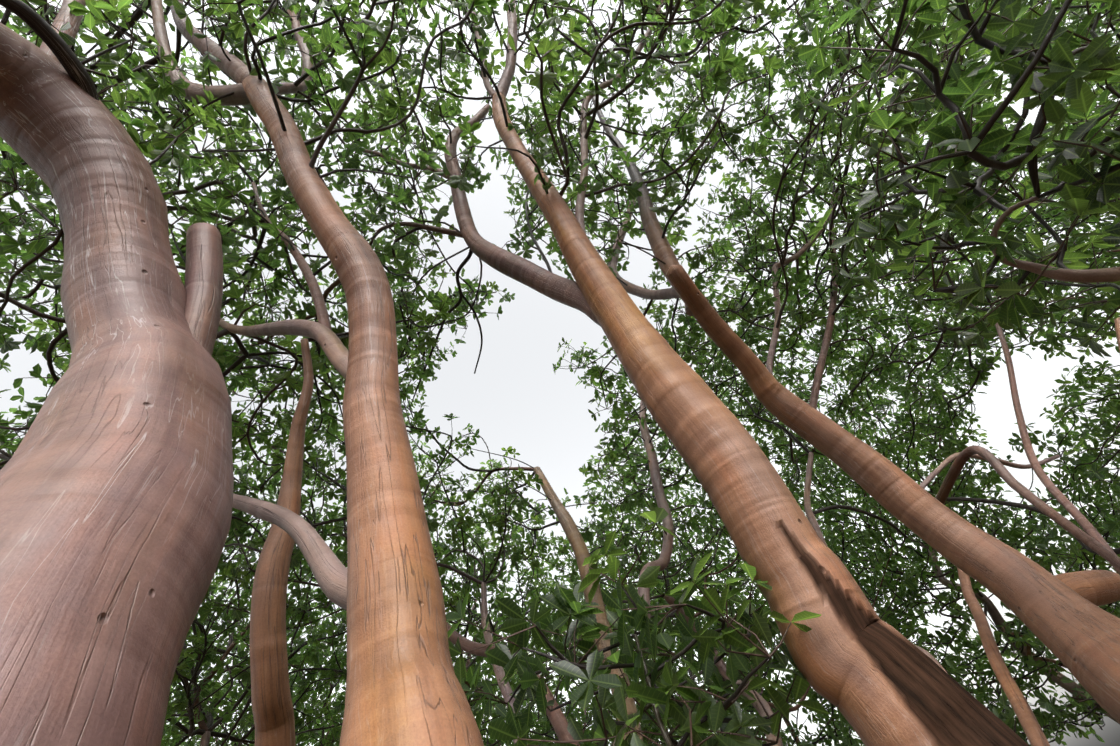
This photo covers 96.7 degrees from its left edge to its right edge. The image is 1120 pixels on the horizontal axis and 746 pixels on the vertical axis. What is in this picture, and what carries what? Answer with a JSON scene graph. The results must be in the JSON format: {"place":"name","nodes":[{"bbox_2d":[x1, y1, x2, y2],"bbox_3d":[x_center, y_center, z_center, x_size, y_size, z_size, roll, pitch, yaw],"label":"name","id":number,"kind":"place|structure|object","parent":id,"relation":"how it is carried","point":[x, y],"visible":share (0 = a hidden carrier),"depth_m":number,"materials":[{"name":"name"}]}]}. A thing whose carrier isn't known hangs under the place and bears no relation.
{"place":"outdoors","nodes":[
{"label":"outdoors","id":0,"kind":"place"},
{"bbox_2d":[0,0,1119,745],"label":"sky","id":1,"kind":"structure","parent":0,"point":[514,397],"materials":[{"name":"white"}]},
{"bbox_3d":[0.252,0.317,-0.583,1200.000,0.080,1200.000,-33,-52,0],"label":"forest ground","id":2,"kind":"structure","parent":0,"visible":0},
{"bbox_2d":[0,0,1119,745],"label":"tree trunks","id":3,"kind":"object","parent":2,"relation":"on","point":[118,498],"visible":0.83,"depth_m":2.08,"materials":[{"name":"brown plant"}]},
{"bbox_2d":[0,0,1119,745],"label":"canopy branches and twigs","id":4,"kind":"object","parent":3,"relation":"attached to","point":[992,164],"visible":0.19,"depth_m":4.97,"materials":[{"name":"plant"}]},
{"bbox_2d":[0,0,1119,745],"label":"leaves","id":5,"kind":"object","parent":4,"relation":"attached to","point":[1066,78],"visible":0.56,"depth_m":5.32,"materials":[{"name":"green plant"}]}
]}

